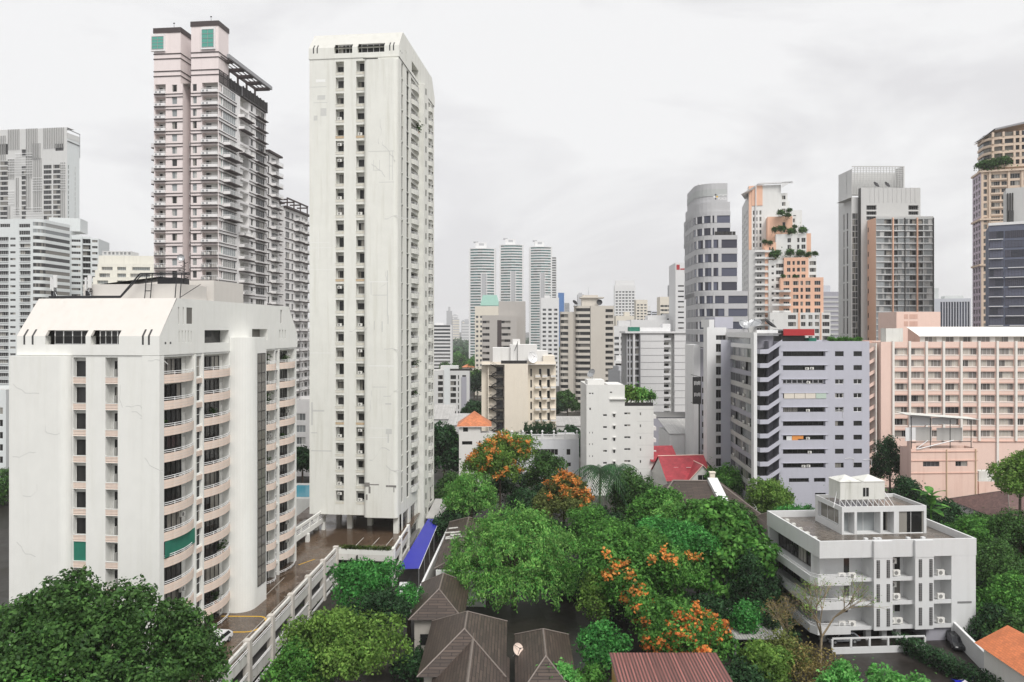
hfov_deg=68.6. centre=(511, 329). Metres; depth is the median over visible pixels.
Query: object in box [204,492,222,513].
balcony window
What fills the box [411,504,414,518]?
window
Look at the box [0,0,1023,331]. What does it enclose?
sky
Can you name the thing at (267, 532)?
balcony window
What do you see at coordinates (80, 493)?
loggia window
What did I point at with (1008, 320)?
window
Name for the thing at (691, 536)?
tree
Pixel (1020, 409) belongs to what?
window
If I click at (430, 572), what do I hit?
boundary wall
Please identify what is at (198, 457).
window
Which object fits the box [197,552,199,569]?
window
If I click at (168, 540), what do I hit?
balcony window
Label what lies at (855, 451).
window
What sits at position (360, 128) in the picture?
loggia window
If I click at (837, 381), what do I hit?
window
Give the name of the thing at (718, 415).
window
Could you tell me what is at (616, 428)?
apartment building
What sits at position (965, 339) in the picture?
window
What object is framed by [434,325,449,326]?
ribbon window
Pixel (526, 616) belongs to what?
ground
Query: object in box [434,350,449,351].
ribbon window
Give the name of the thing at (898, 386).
window
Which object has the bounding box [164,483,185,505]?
balcony window
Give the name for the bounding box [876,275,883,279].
window
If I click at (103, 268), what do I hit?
window
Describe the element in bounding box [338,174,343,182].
loggia window
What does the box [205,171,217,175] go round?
balcony window
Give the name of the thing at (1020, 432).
window
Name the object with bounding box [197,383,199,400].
window
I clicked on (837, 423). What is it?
window
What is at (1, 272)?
window
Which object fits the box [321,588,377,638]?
shrub
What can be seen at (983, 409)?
window
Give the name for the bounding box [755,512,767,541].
house
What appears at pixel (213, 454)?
balcony window
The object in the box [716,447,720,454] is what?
window
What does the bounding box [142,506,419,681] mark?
parking garage
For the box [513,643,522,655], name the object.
satellite dish
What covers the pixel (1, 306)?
window
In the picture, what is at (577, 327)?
balcony window
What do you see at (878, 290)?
window
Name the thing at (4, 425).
apartment building
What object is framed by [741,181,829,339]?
condominium
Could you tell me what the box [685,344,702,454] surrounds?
shop building
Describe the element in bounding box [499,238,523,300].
residential tower
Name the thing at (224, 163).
window
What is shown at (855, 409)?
window
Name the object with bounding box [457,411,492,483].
villa
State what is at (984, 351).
window
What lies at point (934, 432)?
window
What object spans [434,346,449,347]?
ribbon window
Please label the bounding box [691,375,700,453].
billboard
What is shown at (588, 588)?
tree
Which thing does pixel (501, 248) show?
ribbon window
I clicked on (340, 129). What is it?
loggia window
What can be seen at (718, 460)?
window
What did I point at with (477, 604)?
garden wall
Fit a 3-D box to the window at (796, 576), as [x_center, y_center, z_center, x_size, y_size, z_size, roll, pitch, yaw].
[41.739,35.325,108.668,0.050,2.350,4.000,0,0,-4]
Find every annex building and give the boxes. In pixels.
[900,441,977,505]
[977,470,1007,493]
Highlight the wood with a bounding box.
[453,337,559,360]
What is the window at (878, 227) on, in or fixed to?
in the residential tower at (885, 249)
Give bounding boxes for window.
[0,144,68,218]
[0,224,9,226]
[0,237,7,240]
[0,244,7,247]
[0,264,7,267]
[0,271,7,274]
[0,278,7,281]
[0,291,7,294]
[0,298,7,301]
[0,305,7,308]
[0,312,7,315]
[0,325,7,328]
[0,332,7,335]
[0,339,7,342]
[0,346,7,349]
[0,359,7,362]
[0,366,7,369]
[0,373,7,376]
[19,224,29,227]
[19,231,29,234]
[20,237,29,240]
[20,244,29,246]
[20,251,29,253]
[20,257,29,260]
[20,264,29,267]
[20,271,29,274]
[20,278,29,280]
[20,285,29,287]
[20,291,29,294]
[20,298,29,301]
[20,305,29,308]
[20,312,29,315]
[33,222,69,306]
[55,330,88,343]
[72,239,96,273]
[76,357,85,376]
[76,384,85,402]
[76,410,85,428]
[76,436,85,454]
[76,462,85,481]
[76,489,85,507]
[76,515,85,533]
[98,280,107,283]
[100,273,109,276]
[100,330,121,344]
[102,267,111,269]
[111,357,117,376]
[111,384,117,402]
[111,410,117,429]
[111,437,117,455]
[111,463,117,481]
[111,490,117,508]
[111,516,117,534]
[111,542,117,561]
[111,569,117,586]
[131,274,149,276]
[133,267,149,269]
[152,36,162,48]
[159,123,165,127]
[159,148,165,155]
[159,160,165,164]
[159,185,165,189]
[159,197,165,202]
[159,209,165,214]
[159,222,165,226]
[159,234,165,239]
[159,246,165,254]
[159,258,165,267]
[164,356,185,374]
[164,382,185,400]
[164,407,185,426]
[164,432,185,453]
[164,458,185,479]
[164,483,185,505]
[164,508,185,532]
[164,540,185,558]
[164,559,185,584]
[164,584,185,608]
[172,84,306,395]
[172,246,176,252]
[172,259,176,265]
[197,356,199,376]
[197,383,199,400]
[197,407,199,424]
[197,431,199,448]
[197,456,199,472]
[197,480,199,497]
[197,504,199,521]
[197,528,199,545]
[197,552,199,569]
[197,576,199,593]
[202,29,213,46]
[204,354,222,370]
[204,377,222,393]
[204,400,222,417]
[204,423,222,441]
[204,446,222,465]
[204,469,222,489]
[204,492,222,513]
[204,515,222,536]
[204,538,222,560]
[204,561,222,584]
[204,584,222,608]
[204,611,222,625]
[205,85,217,88]
[205,97,217,100]
[205,109,217,113]
[205,122,217,125]
[205,134,217,138]
[205,146,217,150]
[205,159,217,163]
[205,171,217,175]
[205,184,217,188]
[205,196,217,204]
[205,208,217,213]
[205,221,217,229]
[205,233,217,238]
[205,246,217,254]
[205,258,217,266]
[205,270,217,279]
[223,148,235,158]
[223,161,235,170]
[223,173,235,183]
[223,185,235,195]
[223,198,235,207]
[223,210,235,219]
[223,222,235,232]
[223,235,235,244]
[223,247,235,256]
[223,259,235,268]
[223,272,235,280]
[258,353,265,586]
[266,371,268,384]
[266,411,268,424]
[266,431,268,444]
[266,471,268,484]
[266,491,268,504]
[266,511,268,524]
[266,531,268,544]
[266,551,268,564]
[280,349,288,362]
[280,368,288,381]
[280,387,288,400]
[280,406,288,419]
[280,425,288,438]
[280,444,288,458]
[280,463,288,477]
[280,482,288,496]
[280,501,288,515]
[280,521,288,534]
[280,540,288,553]
[280,557,288,567]
[297,413,304,419]
[297,425,304,431]
[297,437,304,443]
[337,79,343,87]
[337,95,343,103]
[337,142,343,151]
[337,158,343,167]
[337,205,343,214]
[337,221,343,230]
[337,268,343,278]
[337,284,343,294]
[337,332,343,341]
[337,347,343,357]
[337,395,343,405]
[337,411,343,421]
[337,459,343,468]
[337,475,343,484]
[338,45,352,52]
[338,64,343,71]
[338,111,343,119]
[338,127,343,135]
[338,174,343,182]
[338,190,343,198]
[338,237,343,246]
[338,253,343,262]
[338,300,343,310]
[338,316,343,326]
[338,363,343,373]
[338,379,343,389]
[338,427,343,437]
[338,443,343,452]
[338,490,343,500]
[357,94,363,102]
[357,157,363,166]
[357,221,363,230]
[357,284,363,294]
[357,348,363,357]
[357,411,363,421]
[357,475,363,485]
[358,63,363,70]
[358,79,363,86]
[358,110,363,118]
[358,126,363,134]
[358,142,363,150]
[358,173,363,182]
[358,189,363,198]
[358,205,363,214]
[358,237,363,246]
[358,253,363,262]
[358,268,363,278]
[358,300,363,310]
[358,316,363,326]
[358,332,363,341]
[358,363,363,373]
[358,379,363,389]
[358,395,363,405]
[358,427,363,437]
[358,443,363,453]
[358,459,363,469]
[358,491,363,500]
[362,43,384,51]
[403,510,406,526]
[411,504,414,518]
[411,523,415,533]
[420,634,427,644]
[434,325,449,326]
[434,329,449,330]
[434,332,449,333]
[434,336,449,337]
[434,339,449,340]
[434,343,449,344]
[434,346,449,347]
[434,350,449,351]
[434,357,449,358]
[462,441,471,444]
[470,249,493,250]
[470,257,493,258]
[470,260,493,261]
[470,268,493,269]
[470,271,493,272]
[470,279,493,280]
[470,282,493,283]
[470,290,493,291]
[470,293,493,294]
[501,245,521,246]
[501,248,521,249]
[501,253,521,254]
[501,256,521,257]
[501,264,521,265]
[501,283,521,284]
[501,291,521,292]
[501,299,521,300]
[531,247,550,248]
[531,252,550,253]
[531,255,550,256]
[531,260,550,261]
[531,268,550,269]
[531,276,550,277]
[531,284,550,285]
[533,449,557,454]
[576,308,589,310]
[576,314,589,316]
[576,320,589,322]
[576,326,589,328]
[576,332,589,334]
[576,338,589,340]
[576,344,589,346]
[576,350,589,352]
[576,355,589,358]
[576,361,589,364]
[576,367,589,370]
[576,373,586,375]
[616,291,633,307]
[698,475,705,479]
[716,335,725,339]
[716,344,720,351]
[716,355,720,362]
[716,367,720,374]
[716,378,720,385]
[716,390,720,397]
[716,401,720,408]
[716,413,720,419]
[716,424,720,431]
[716,436,720,442]
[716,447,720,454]
[716,458,720,465]
[728,337,749,343]
[779,533,792,554]
[779,562,792,575]
[779,585,792,597]
[783,351,822,355]
[783,365,823,369]
[783,379,822,383]
[783,407,823,411]
[783,421,822,425]
[783,435,822,439]
[783,449,823,453]
[783,463,822,466]
[788,315,795,318]
[788,322,795,325]
[789,478,807,481]
[794,543,806,563]
[794,573,806,585]
[794,596,806,607]
[807,551,810,566]
[814,301,819,305]
[814,478,824,481]
[821,502,837,523]
[835,351,842,355]
[835,365,842,369]
[835,379,842,383]
[835,393,842,397]
[835,407,842,411]
[835,421,842,425]
[835,435,842,439]
[835,449,842,453]
[835,463,842,467]
[844,512,848,530]
[847,206,931,339]
[853,351,861,355]
[853,365,861,369]
[853,379,861,383]
[853,393,861,397]
[853,407,861,411]
[853,421,861,425]
[853,435,861,439]
[853,449,861,453]
[853,463,861,466]
[857,512,874,530]
[863,488,868,496]
[876,219,883,223]
[876,225,883,229]
[876,232,883,235]
[876,238,883,242]
[876,244,883,248]
[876,250,883,254]
[876,257,883,260]
[876,263,883,267]
[876,269,883,273]
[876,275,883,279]
[876,282,883,285]
[876,288,883,292]
[876,294,883,298]
[876,300,883,304]
[876,307,883,310]
[883,512,887,530]
[884,244,890,248]
[884,263,890,267]
[884,269,890,273]
[884,275,890,279]
[884,288,890,292]
[884,294,890,298]
[884,300,890,304]
[895,348,906,354]
[895,360,906,365]
[895,372,906,377]
[895,383,906,389]
[895,395,906,401]
[895,407,906,412]
[895,419,906,424]
[895,430,904,436]
[898,288,903,292]
[898,294,903,298]
[898,300,903,304]
[899,511,922,532]
[911,348,923,354]
[911,360,923,365]
[911,372,923,377]
[911,383,923,389]
[911,395,923,401]
[911,407,923,412]
[923,461,938,466]
[925,337,935,341]
[928,348,940,354]
[928,360,940,365]
[928,372,940,377]
[928,383,940,389]
[928,395,940,401]
[928,407,940,412]
[932,430,936,436]
[940,302,941,326]
[942,337,953,341]
[943,302,944,326]
[945,348,957,354]
[945,360,957,365]
[945,372,957,377]
[945,383,957,389]
[945,395,957,401]
[945,407,957,412]
[946,302,947,326]
[951,302,952,326]
[954,302,955,326]
[955,461,966,465]
[959,302,960,326]
[959,337,971,341]
[962,302,963,326]
[963,348,975,354]
[963,360,975,365]
[963,372,975,377]
[963,383,975,389]
[963,395,975,401]
[963,407,975,412]
[963,419,975,424]
[963,430,975,436]
[965,302,966,326]
[977,337,989,341]
[978,131,1023,169]
[981,348,993,354]
[981,360,993,365]
[981,372,993,377]
[981,383,993,389]
[981,395,993,401]
[981,407,993,412]
[981,419,993,424]
[981,430,993,436]
[990,231,1003,238]
[990,241,1003,247]
[990,250,1003,257]
[990,260,1003,266]
[990,269,1003,276]
[990,279,1003,285]
[990,289,1003,295]
[990,298,1003,304]
[990,308,1003,314]
[990,317,1003,323]
[995,337,1007,341]
[999,348,1012,354]
[999,360,1012,365]
[999,372,1012,377]
[999,383,1012,389]
[999,395,1012,401]
[999,407,1012,412]
[999,419,1012,424]
[999,430,1012,436]
[1005,230,1023,237]
[1005,240,1023,247]
[1005,249,1023,256]
[1005,259,1023,266]
[1005,269,1023,275]
[1005,278,1023,285]
[1005,288,1023,295]
[1005,298,1023,304]
[1005,308,1023,314]
[1005,317,1023,323]
[1014,337,1023,341]
[1018,348,1023,354]
[1018,360,1023,365]
[1018,372,1023,377]
[1018,383,1023,389]
[1018,395,1023,401]
[1018,407,1023,412]
[1018,419,1023,424]
[1018,430,1023,436]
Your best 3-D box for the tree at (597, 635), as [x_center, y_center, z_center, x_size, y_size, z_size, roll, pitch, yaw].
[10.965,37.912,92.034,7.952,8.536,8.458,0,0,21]
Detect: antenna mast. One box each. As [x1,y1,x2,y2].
[48,275,59,298]
[83,275,92,298]
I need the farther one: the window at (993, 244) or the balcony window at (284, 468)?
the window at (993, 244)
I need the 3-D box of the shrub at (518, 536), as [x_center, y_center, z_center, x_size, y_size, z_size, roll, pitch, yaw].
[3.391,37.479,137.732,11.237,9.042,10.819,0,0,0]
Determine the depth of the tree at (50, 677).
61.17 m
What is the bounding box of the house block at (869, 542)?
[764,493,975,640]
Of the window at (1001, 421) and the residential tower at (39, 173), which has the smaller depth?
the window at (1001, 421)
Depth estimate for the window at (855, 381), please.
166.13 m
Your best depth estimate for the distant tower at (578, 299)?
2348.09 m
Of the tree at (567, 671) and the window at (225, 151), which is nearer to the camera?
the tree at (567, 671)
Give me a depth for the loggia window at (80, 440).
83.53 m
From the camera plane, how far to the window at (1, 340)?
331.55 m
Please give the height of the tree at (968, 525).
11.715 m
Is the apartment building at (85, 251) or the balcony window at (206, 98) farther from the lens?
the apartment building at (85, 251)
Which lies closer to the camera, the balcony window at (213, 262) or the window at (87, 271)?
the balcony window at (213, 262)
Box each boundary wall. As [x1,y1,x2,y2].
[417,529,446,593]
[954,622,983,671]
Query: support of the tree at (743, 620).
on the ground
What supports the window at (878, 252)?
in the residential tower at (885, 249)
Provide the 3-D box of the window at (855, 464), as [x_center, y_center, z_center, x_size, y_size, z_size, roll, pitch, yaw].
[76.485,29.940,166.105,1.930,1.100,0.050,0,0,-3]
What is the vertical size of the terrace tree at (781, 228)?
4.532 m
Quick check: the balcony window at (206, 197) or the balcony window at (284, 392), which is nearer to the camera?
the balcony window at (284, 392)
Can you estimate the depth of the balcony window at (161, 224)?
183.21 m
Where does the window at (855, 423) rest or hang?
in the apartment building at (790, 407)
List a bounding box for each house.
[408,573,469,650]
[416,611,509,681]
[434,517,484,569]
[462,364,473,369]
[514,628,575,681]
[650,445,713,485]
[657,471,760,525]
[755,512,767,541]
[949,491,1023,526]
[974,625,1023,681]
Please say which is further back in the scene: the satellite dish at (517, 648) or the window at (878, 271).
the window at (878, 271)
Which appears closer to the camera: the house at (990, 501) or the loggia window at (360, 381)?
the loggia window at (360, 381)
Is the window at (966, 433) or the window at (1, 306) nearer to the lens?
the window at (966, 433)
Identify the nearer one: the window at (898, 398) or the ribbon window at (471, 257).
the window at (898, 398)
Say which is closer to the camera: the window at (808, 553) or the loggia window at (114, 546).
the loggia window at (114, 546)
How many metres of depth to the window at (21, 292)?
330.87 m
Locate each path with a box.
[317,540,440,681]
[525,579,589,672]
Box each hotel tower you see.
[669,263,685,330]
[684,183,747,347]
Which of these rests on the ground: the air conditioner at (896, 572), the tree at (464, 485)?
the tree at (464, 485)
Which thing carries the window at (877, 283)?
in the residential tower at (885, 249)
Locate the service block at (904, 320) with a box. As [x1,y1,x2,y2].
[878,312,939,340]
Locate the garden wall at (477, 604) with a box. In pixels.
[436,570,485,606]
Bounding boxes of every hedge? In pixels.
[340,543,391,550]
[889,632,1003,681]
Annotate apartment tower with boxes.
[309,32,434,546]
[475,295,498,394]
[560,287,613,411]
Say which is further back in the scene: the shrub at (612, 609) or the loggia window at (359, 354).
the loggia window at (359, 354)
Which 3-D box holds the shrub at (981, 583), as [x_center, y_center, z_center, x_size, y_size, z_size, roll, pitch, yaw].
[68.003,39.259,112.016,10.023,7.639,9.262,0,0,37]
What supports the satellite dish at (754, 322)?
on the apartment building at (790, 407)
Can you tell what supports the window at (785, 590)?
in the house block at (869, 542)
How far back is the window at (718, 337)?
192.05 m
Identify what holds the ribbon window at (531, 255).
in the residential tower at (540, 269)
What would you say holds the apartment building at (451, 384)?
on the ground
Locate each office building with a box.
[823,285,837,337]
[934,288,970,326]
[986,187,1023,326]
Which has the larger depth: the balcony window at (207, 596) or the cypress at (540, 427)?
the cypress at (540, 427)
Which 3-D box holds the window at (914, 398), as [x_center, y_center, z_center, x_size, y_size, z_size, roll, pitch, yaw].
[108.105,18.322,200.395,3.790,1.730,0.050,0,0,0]
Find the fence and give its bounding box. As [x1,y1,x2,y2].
[831,635,925,653]
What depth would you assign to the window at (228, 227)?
185.69 m
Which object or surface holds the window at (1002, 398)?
in the hotel building at (975, 372)
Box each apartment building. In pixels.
[0,219,69,384]
[0,385,8,473]
[49,217,108,298]
[93,251,153,283]
[296,396,309,475]
[434,365,471,412]
[482,301,525,360]
[482,339,556,432]
[580,378,655,495]
[619,324,685,411]
[701,317,871,511]
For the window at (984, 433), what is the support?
in the hotel building at (975, 372)
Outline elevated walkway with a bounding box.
[296,511,326,541]
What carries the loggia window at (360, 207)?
in the apartment tower at (372, 101)
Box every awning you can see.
[401,519,438,586]
[426,499,446,535]
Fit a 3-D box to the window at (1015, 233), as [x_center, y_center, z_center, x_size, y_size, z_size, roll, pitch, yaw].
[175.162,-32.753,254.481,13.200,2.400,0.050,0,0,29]
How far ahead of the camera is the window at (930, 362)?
200.44 m
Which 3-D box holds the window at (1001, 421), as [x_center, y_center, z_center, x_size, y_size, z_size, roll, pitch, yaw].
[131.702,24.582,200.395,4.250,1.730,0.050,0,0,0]
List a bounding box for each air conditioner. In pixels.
[838,621,845,625]
[848,572,855,577]
[848,620,855,625]
[893,569,899,575]
[893,593,899,599]
[895,617,902,623]
[936,569,944,575]
[936,593,944,598]
[936,617,944,623]
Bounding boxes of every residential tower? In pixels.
[0,127,79,234]
[151,16,309,399]
[434,323,452,368]
[446,307,451,324]
[469,241,495,358]
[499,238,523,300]
[529,240,551,349]
[540,295,558,385]
[552,257,556,297]
[558,293,563,346]
[564,303,569,311]
[608,365,620,382]
[614,280,634,315]
[614,312,633,325]
[614,321,632,355]
[614,355,620,365]
[626,315,672,330]
[634,300,646,319]
[647,306,650,314]
[657,297,668,314]
[838,166,933,340]
[971,122,1023,326]
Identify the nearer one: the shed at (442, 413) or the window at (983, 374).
the window at (983, 374)
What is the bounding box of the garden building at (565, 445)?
[493,430,578,474]
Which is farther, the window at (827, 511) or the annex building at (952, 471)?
the annex building at (952, 471)
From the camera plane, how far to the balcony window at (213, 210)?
181.83 m
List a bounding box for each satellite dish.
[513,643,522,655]
[528,351,536,362]
[587,369,594,378]
[739,319,749,331]
[748,319,761,330]
[765,318,776,329]
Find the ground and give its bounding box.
[0,332,1021,681]
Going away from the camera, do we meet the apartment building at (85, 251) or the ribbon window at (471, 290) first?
the apartment building at (85, 251)
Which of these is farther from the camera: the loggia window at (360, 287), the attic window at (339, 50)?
the attic window at (339, 50)
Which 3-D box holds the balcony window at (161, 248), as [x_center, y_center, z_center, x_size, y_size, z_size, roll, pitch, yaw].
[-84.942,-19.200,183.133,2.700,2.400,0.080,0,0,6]
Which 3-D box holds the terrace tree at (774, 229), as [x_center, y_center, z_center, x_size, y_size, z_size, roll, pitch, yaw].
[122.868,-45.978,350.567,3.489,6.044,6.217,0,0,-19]
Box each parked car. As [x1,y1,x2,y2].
[210,629,232,647]
[399,582,409,592]
[825,630,860,644]
[945,630,965,650]
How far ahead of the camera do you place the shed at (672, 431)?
219.90 m
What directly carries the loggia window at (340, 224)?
in the apartment tower at (372, 101)
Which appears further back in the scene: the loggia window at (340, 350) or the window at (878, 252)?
the window at (878, 252)
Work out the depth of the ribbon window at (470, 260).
898.29 m
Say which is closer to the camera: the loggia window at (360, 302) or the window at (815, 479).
the loggia window at (360, 302)
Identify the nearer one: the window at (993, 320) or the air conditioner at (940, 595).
the air conditioner at (940, 595)
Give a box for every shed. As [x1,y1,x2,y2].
[434,405,455,426]
[448,413,469,433]
[556,416,579,431]
[609,653,732,681]
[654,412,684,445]
[658,418,684,454]
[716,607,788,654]
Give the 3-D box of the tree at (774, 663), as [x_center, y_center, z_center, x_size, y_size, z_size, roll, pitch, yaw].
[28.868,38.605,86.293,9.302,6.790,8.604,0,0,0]
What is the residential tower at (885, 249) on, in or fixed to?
on the ground
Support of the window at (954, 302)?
in the office building at (954, 311)
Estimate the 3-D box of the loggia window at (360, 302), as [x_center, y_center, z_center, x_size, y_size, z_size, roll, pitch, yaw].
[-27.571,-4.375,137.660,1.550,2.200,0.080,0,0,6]
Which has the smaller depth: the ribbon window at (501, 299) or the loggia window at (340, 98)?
the loggia window at (340, 98)
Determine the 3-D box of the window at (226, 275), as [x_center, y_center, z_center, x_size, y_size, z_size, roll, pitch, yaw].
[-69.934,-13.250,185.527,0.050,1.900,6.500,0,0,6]
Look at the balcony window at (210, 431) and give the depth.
95.73 m
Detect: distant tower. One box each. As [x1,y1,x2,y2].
[452,317,458,338]
[462,322,468,341]
[577,293,583,305]
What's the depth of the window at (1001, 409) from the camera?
200.44 m
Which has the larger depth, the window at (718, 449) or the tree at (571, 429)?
the tree at (571, 429)
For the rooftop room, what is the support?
on the house block at (869, 542)
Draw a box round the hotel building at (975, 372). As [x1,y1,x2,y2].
[862,327,1023,486]
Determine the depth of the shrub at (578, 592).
115.58 m
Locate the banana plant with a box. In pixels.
[912,486,951,519]
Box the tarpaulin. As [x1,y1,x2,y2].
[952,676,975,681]
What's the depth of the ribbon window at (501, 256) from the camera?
917.80 m
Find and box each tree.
[0,467,8,505]
[0,565,184,681]
[3,672,61,681]
[148,597,246,681]
[220,678,246,681]
[254,635,334,681]
[274,600,414,681]
[296,445,309,482]
[325,556,404,614]
[358,583,415,648]
[393,581,427,635]
[434,420,460,474]
[434,471,457,498]
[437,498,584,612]
[439,361,452,368]
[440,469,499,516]
[453,351,465,359]
[453,357,460,364]
[460,399,481,414]
[460,427,542,515]
[462,355,474,368]
[470,363,481,398]
[470,371,481,400]
[500,484,553,520]
[523,450,568,487]
[529,467,594,552]
[536,657,581,681]
[556,393,565,414]
[557,389,579,415]
[557,424,579,456]
[565,501,630,557]
[566,601,637,672]
[570,518,706,633]
[574,561,617,622]
[575,464,631,510]
[592,463,639,509]
[606,466,655,521]
[619,591,739,663]
[624,484,685,524]
[625,384,640,401]
[630,381,651,401]
[633,508,723,599]
[644,391,657,403]
[650,498,681,530]
[663,498,726,596]
[683,495,783,600]
[704,457,743,496]
[719,538,783,608]
[719,597,771,651]
[734,633,802,681]
[744,474,797,513]
[747,622,819,680]
[757,592,806,635]
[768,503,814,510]
[769,247,781,259]
[771,226,777,233]
[776,208,786,215]
[777,225,785,232]
[779,628,856,681]
[784,246,794,256]
[785,227,796,234]
[786,570,893,668]
[795,246,804,256]
[797,225,808,233]
[803,251,812,258]
[811,251,818,256]
[812,656,877,681]
[824,334,835,340]
[832,335,844,340]
[864,662,936,681]
[869,434,900,490]
[888,475,925,503]
[924,496,970,526]
[940,513,995,554]
[951,506,1002,528]
[963,601,1021,641]
[973,159,990,170]
[976,535,1023,594]
[976,569,1023,616]
[980,158,999,170]
[983,507,1023,561]
[985,449,1023,517]
[989,154,1005,169]
[995,150,1017,169]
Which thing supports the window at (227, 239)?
in the residential tower at (221, 213)
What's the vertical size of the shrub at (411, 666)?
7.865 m
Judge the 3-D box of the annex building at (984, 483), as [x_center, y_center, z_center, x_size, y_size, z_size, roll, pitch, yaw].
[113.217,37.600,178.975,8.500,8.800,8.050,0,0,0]
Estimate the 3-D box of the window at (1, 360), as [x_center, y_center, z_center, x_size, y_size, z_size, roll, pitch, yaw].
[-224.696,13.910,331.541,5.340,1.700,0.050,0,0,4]
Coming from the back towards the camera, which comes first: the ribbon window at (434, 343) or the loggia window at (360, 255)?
the ribbon window at (434, 343)
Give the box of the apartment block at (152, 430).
[9,272,296,675]
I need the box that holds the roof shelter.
[897,412,978,449]
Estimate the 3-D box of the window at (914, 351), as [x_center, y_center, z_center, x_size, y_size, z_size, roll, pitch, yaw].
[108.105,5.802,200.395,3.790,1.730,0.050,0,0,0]
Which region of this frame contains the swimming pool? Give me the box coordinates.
[296,483,309,515]
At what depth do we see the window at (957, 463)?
172.83 m
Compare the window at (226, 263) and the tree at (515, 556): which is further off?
the window at (226, 263)
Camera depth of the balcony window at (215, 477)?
95.73 m
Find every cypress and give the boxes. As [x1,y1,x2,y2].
[522,421,528,433]
[530,422,535,433]
[534,420,540,435]
[538,422,541,435]
[541,420,545,433]
[545,423,550,435]
[547,421,553,433]
[551,424,557,435]
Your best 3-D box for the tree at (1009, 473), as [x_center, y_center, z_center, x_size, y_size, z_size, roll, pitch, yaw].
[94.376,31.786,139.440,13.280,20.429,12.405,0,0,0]
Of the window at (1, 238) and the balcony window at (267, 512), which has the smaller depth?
the balcony window at (267, 512)
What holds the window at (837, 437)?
in the apartment building at (790, 407)
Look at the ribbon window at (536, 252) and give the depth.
937.50 m
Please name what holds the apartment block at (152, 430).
on the ground
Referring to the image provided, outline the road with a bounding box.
[796,633,983,681]
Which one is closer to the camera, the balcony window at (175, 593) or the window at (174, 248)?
the balcony window at (175, 593)
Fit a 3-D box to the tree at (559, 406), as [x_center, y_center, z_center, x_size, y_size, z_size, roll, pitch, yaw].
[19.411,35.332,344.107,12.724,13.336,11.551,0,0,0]
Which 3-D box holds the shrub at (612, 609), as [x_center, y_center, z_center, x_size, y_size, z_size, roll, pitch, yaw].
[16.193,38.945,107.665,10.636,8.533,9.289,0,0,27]
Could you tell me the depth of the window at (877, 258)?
370.10 m
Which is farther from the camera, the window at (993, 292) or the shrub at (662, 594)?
the window at (993, 292)
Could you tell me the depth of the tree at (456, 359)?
721.28 m
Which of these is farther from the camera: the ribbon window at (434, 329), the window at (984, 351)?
the ribbon window at (434, 329)
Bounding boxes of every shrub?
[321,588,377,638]
[386,638,424,681]
[430,495,468,541]
[442,476,482,515]
[469,508,505,546]
[481,472,533,502]
[502,508,550,550]
[531,478,564,509]
[532,510,587,559]
[548,554,590,601]
[571,649,611,681]
[577,505,624,530]
[586,589,648,631]
[648,585,679,609]
[673,586,736,635]
[713,492,758,537]
[723,639,781,681]
[751,598,808,648]
[920,498,964,517]
[960,521,1023,561]
[976,568,990,597]
[976,594,999,616]
[978,603,1023,633]
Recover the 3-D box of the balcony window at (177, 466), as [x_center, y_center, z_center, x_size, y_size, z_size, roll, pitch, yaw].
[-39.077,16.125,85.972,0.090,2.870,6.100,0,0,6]
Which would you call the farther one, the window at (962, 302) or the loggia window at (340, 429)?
the window at (962, 302)
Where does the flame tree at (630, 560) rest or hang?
on the ground
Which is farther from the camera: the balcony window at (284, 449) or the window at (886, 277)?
the window at (886, 277)
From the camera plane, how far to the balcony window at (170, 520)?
86.54 m
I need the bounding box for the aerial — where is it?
[177,254,187,283]
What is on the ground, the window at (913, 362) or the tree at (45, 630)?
the tree at (45, 630)
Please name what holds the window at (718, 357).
in the apartment building at (790, 407)
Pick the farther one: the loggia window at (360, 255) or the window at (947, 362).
the window at (947, 362)
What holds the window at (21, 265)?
in the apartment building at (34, 255)
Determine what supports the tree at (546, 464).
on the ground
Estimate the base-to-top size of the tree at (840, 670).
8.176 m
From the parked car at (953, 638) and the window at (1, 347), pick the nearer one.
the parked car at (953, 638)
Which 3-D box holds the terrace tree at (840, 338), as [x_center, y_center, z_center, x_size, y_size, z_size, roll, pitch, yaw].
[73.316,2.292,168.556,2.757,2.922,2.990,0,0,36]
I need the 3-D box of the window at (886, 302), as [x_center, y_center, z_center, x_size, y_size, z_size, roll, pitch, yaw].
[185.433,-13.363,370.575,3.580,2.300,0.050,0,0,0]
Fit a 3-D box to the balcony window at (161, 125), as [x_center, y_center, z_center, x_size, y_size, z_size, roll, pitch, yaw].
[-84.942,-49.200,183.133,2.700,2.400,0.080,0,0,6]
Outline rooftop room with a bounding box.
[829,474,893,507]
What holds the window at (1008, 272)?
in the office building at (1005, 273)
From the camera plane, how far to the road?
95.52 m
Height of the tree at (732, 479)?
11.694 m
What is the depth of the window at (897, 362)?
200.44 m
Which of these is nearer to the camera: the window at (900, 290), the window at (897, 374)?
the window at (897, 374)
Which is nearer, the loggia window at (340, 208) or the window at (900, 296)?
the loggia window at (340, 208)
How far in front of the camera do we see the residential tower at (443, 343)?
700.50 m
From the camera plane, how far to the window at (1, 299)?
331.55 m

